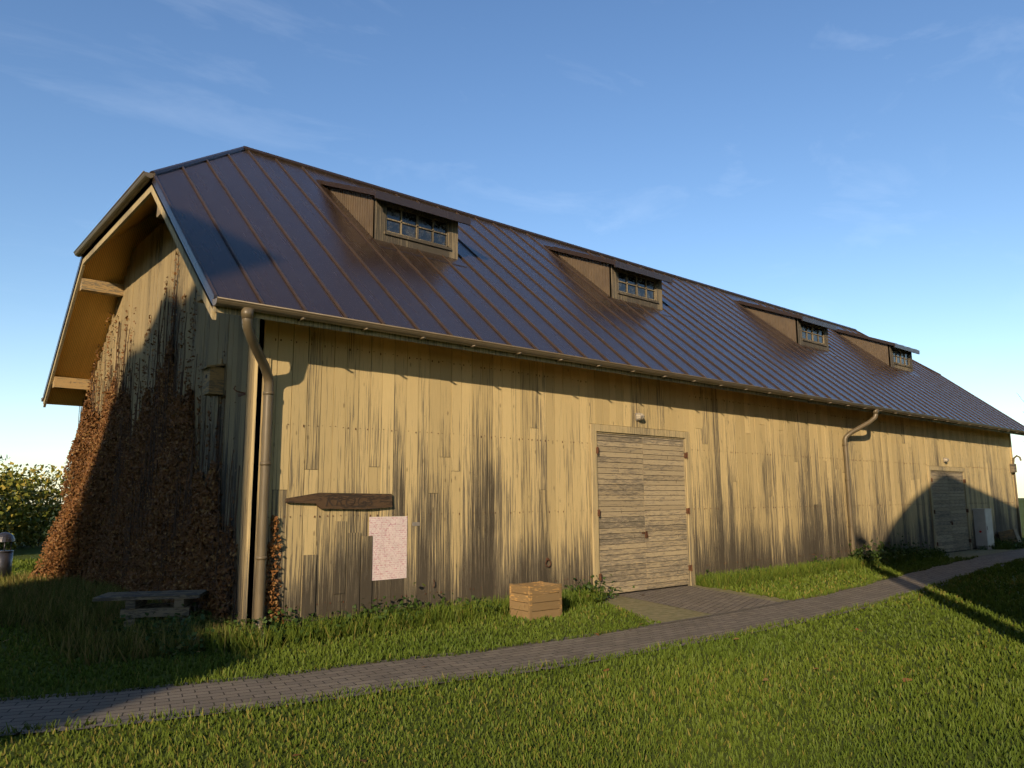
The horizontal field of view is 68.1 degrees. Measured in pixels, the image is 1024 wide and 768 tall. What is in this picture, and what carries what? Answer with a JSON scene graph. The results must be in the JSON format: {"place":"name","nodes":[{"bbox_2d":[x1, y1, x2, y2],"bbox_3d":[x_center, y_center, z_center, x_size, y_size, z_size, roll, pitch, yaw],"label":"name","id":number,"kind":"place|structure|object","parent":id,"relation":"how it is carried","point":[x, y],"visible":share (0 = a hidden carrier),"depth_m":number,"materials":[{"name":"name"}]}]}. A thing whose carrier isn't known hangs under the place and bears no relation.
{"place":"outdoors","nodes":[
{"label":"outdoors","id":0,"kind":"place"},
{"bbox_2d":[84,221,256,625],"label":"gable wall","id":1,"kind":"structure","parent":0,"point":[152,266],"depth_m":11.13,"materials":[{"name":"beige wood"}]},
{"bbox_2d":[0,498,1023,767],"bbox_3d":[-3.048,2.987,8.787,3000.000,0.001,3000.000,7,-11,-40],"label":"ground","id":2,"kind":"structure","parent":0,"point":[28,552],"depth_m":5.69,"materials":[{"name":"green plant"}]},
{"bbox_2d":[0,532,14,577],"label":"litter bin","id":3,"kind":"object","parent":2,"relation":"on","point":[6,558],"visible":0.98,"depth_m":15.99,"materials":[{"name":"metal"}]},
{"bbox_2d":[0,472,58,545],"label":"shrub stems","id":4,"kind":"object","parent":2,"relation":"on","point":[37,511],"visible":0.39,"depth_m":28.66,"materials":[{"name":"brown plant"}]},
{"bbox_2d":[0,455,70,549],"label":"hedge shrub","id":5,"kind":"object","parent":2,"relation":"on","point":[16,497],"visible":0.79,"depth_m":26.73,"materials":[{"name":"green plant"}]},
{"bbox_2d":[0,570,262,670],"bbox_3d":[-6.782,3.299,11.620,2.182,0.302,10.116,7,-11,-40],"label":"tall grass","id":6,"kind":"structure","parent":2,"relation":"on","point":[102,617],"depth_m":9.06,"materials":[{"name":"green plant"}]},
{"bbox_2d":[27,251,239,626],"bbox_3d":[-6.677,0.818,12.992,1.511,5.715,9.804,7,-11,-40],"label":"ivy","id":7,"kind":"object","parent":2,"relation":"on","point":[89,457],"depth_m":12.25,"materials":[{"name":"brown plant"}]},
{"bbox_2d":[92,590,207,632],"bbox_3d":[-4.470,2.838,9.404,1.200,0.460,0.590,1,-9,-11],"label":"timber bench","id":8,"kind":"object","parent":2,"relation":"on","point":[136,606],"visible":0.71,"depth_m":9.23,"materials":[{"name":"grey wood"}]},
{"bbox_2d":[265,515,286,628],"bbox_3d":[-2.832,2.307,9.003,0.399,1.489,0.129,7,-11,-40],"label":"corner creeper","id":9,"kind":"object","parent":2,"relation":"on","point":[269,602],"depth_m":9.00,"materials":[{"name":"plant"}]},
{"bbox_2d":[3,604,972,761],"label":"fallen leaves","id":10,"kind":"object","parent":2,"relation":"on","point":[766,679],"visible":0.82,"depth_m":6.60,"materials":[{"name":"brown plant"}]},
{"bbox_2d":[509,581,561,619],"bbox_3d":[0.331,3.015,10.575,0.564,0.445,0.464,6,-11,-36],"label":"crate","id":11,"kind":"object","parent":2,"relation":"on","point":[537,597],"visible":0.92,"depth_m":10.42,"materials":[{"name":"brown wood"}]},
{"bbox_2d":[95,533,1023,660],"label":"wall weeds","id":12,"kind":"object","parent":2,"relation":"on","point":[901,550],"depth_m":9.50,"materials":[{"name":"green plant"}]},
{"bbox_2d":[193,537,1023,659],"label":"grass","id":13,"kind":"structure","parent":2,"relation":"on","point":[459,613],"depth_m":10.06,"materials":[{"name":"green plant"}]},
{"bbox_2d":[603,585,789,624],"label":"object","id":14,"kind":"structure","parent":2,"relation":"on","point":[661,613],"depth_m":11.23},
{"bbox_2d":[619,586,778,614],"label":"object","id":15,"kind":"structure","parent":14,"relation":"on","point":[703,600],"depth_m":12.15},
{"bbox_2d":[943,549,1014,559],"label":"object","id":16,"kind":"structure","parent":2,"relation":"on","point":[972,553],"depth_m":22.08,"materials":[{"name":"grey stone"}]},
{"bbox_2d":[972,508,994,549],"bbox_3d":[14.746,4.527,23.675,0.645,1.250,0.360,7,-11,-40],"label":"electric cabinet","id":17,"kind":"object","parent":2,"relation":"on","point":[983,526],"visible":0.97,"depth_m":23.50,"materials":[{"name":"metal"}]},
{"bbox_2d":[998,528,1021,543],"bbox_3d":[16.185,4.973,24.630,0.454,0.455,0.604,-25,-22,37],"label":"crate","id":18,"kind":"object","parent":2,"relation":"on","point":[1014,533],"visible":0.68,"depth_m":24.42,"materials":[{"name":"brown wood"}]},
{"bbox_3d":[4.315,1.639,21.448,27.220,6.414,9.120,7,-11,-40],"label":"barn","id":19,"kind":"object","parent":2,"relation":"on","visible":0},
{"bbox_2d":[199,359,225,404],"bbox_3d":[-4.023,-0.044,10.157,0.250,0.620,0.300,7,-11,-40],"label":"nest box","id":20,"kind":"object","parent":19,"relation":"attached to","point":[213,380],"visible":1,"depth_m":10.09,"materials":[{"name":"brown wood"}]},
{"bbox_2d":[233,386,245,396],"bbox_3d":[-3.469,0.087,9.563,0.147,0.113,0.220,7,-11,-40],"label":"gable hook","id":21,"kind":"object","parent":19,"relation":"attached to","point":[242,394],"visible":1,"depth_m":9.53,"materials":[{"name":"black metal"}]},
{"bbox_2d":[285,493,391,508],"bbox_3d":[-2.184,1.501,9.701,1.490,0.215,0.045,7,-11,-40],"label":"sign board","id":22,"kind":"object","parent":19,"relation":"attached to","point":[318,500],"visible":1,"depth_m":9.71,"materials":[{"name":"brown wood"}]},
{"bbox_2d":[326,496,373,505],"bbox_3d":[-2.083,1.506,9.755,0.685,0.133,0.004,7,-11,-40],"label":"sign text","id":23,"kind":"object","parent":22,"relation":"attached to","point":[329,501],"visible":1,"depth_m":9.73},
{"bbox_2d":[369,516,406,580],"bbox_3d":[-1.649,2.181,10.085,0.585,0.820,0.005,7,-11,-40],"label":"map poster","id":24,"kind":"object","parent":19,"relation":"attached to","point":[389,551],"visible":1,"depth_m":10.09,"materials":[{"name":"paper"}]},
{"bbox_2d":[412,522,419,525],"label":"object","id":25,"kind":"structure","parent":19,"relation":"attached to","point":[415,523],"depth_m":10.41,"materials":[{"name":"metal"}]},
{"bbox_2d":[433,558,550,586],"bbox_3d":[-0.240,2.775,11.195,2.238,0.284,0.038,7,-11,-40],"label":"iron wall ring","id":26,"kind":"object","parent":19,"relation":"attached to","point":[547,559],"depth_m":11.86,"materials":[{"name":"black metal"}]},
{"bbox_2d":[41,171,1023,637],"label":"gutters and downpipes","id":27,"kind":"object","parent":19,"relation":"attached to","point":[247,309],"visible":0.89,"depth_m":10.22,"materials":[{"name":"metal"}]},
{"bbox_2d":[43,146,1023,429],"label":"roof seams","id":28,"kind":"object","parent":19,"relation":"attached to","point":[197,264],"visible":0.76,"depth_m":15.65,"materials":[{"name":"grey metal"}]},
{"bbox_2d":[316,179,470,266],"bbox_3d":[-2.277,-3.043,14.277,2.010,1.946,2.300,7,-11,-40],"label":"dormer","id":29,"kind":"object","parent":28,"relation":"on","point":[384,219],"visible":1,"depth_m":13.46,"materials":[{"name":"brown wood"}]},
{"bbox_2d":[544,245,672,316],"bbox_3d":[2.284,-2.480,18.134,2.010,1.946,2.300,7,-11,-40],"label":"dormer","id":30,"kind":"object","parent":28,"relation":"on","point":[629,285],"visible":1,"depth_m":17.32,"materials":[{"name":"brown wood"}]},
{"bbox_2d":[734,300,836,356],"bbox_3d":[8.366,-1.729,23.278,2.010,1.946,2.300,7,-11,-40],"label":"dormer","id":31,"kind":"object","parent":28,"relation":"on","point":[803,331],"visible":1,"depth_m":22.48,"materials":[{"name":"brown wood"}]},
{"bbox_2d":[831,329,919,376],"bbox_3d":[13.002,-1.156,27.200,2.010,1.946,2.300,7,-11,-40],"label":"dormer","id":32,"kind":"object","parent":28,"relation":"on","point":[895,355],"visible":0.97,"depth_m":26.39,"materials":[{"name":"brown wood"}]},
{"bbox_2d":[635,413,644,420],"bbox_3d":[2.334,0.590,13.696,0.167,0.167,0.152,7,-11,-40],"label":"door lamp","id":33,"kind":"object","parent":19,"relation":"attached to","point":[639,416],"visible":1,"depth_m":13.67,"materials":[{"name":"white glass"}]},
{"bbox_2d":[597,433,688,595],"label":"door leaves","id":34,"kind":"object","parent":19,"relation":"attached to","point":[641,484],"visible":0.98,"depth_m":13.49,"materials":[{"name":"brown wood"}]},
{"bbox_2d":[590,424,695,590],"bbox_3d":[2.376,2.229,13.562,2.725,2.880,0.060,7,-11,-40],"label":"door frame","id":35,"kind":"object","parent":19,"relation":"attached to","point":[595,429],"visible":0.87,"depth_m":13.47,"materials":[{"name":"brown wood"}]},
{"bbox_2d":[596,447,692,580],"bbox_3d":[2.396,2.285,13.531,2.525,2.218,0.064,7,-11,-40],"label":"door hardware","id":36,"kind":"object","parent":35,"relation":"attached to","point":[646,532],"depth_m":13.47,"materials":[{"name":"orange metal"}]},
{"bbox_2d":[927,466,972,550],"bbox_3d":[13.056,3.730,22.566,2.800,2.510,0.060,7,-11,-40],"label":"door frame","id":37,"kind":"object","parent":19,"relation":"attached to","point":[944,469],"visible":0.84,"depth_m":22.45,"materials":[{"name":"brown wood"}]},
{"bbox_2d":[931,478,971,545],"bbox_3d":[13.076,3.786,22.535,2.600,1.936,0.064,7,-11,-40],"label":"door hardware","id":38,"kind":"object","parent":37,"relation":"attached to","point":[967,510],"depth_m":23.19,"materials":[{"name":"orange metal"}]},
{"bbox_2d":[931,471,969,552],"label":"door leaves","id":39,"kind":"object","parent":19,"relation":"attached to","point":[948,497],"visible":0.99,"depth_m":22.55,"materials":[{"name":"grey wood"}]},
{"bbox_2d":[1010,455,1021,536],"bbox_3d":[17.600,3.964,26.250,0.309,3.009,0.319,7,-11,-40],"label":"corner conduit","id":40,"kind":"object","parent":19,"relation":"attached to","point":[1013,468],"visible":0.91,"depth_m":26.39,"materials":[{"name":"metal"}]},
{"bbox_2d":[0,549,1023,732],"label":"paver path","id":41,"kind":"structure","parent":0,"point":[19,712],"depth_m":7.25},
{"bbox_2d":[0,549,1022,735],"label":"path edging","id":42,"kind":"object","parent":41,"relation":"on","point":[86,727],"visible":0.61,"depth_m":6.93,"materials":[{"name":"concrete"}]},
{"bbox_2d":[0,0,1023,503],"label":"sky","id":43,"kind":"structure","parent":0,"point":[858,165],"materials":[{"name":"blue"}]},
{"bbox_2d":[264,321,1018,629],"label":"barn wall","id":44,"kind":"structure","parent":0,"point":[476,465],"depth_m":11.79,"materials":[{"name":"beige wood"}]},
{"bbox_2d":[43,151,1023,435],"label":"roof slab","id":45,"kind":"structure","parent":44,"relation":"on","point":[87,331],"depth_m":13.41,"materials":[{"name":"grey metal"}]},
{"bbox_2d":[43,181,215,406],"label":"roof timbers","id":46,"kind":"object","parent":45,"relation":"attached to","point":[101,287],"visible":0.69,"depth_m":14.19,"materials":[{"name":"beige wood"}]},
{"bbox_2d":[243,318,1019,629],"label":"barn corner boards","id":47,"kind":"object","parent":44,"relation":"attached to","point":[264,327],"visible":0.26,"depth_m":9.07,"materials":[{"name":"beige wood"}]}
]}

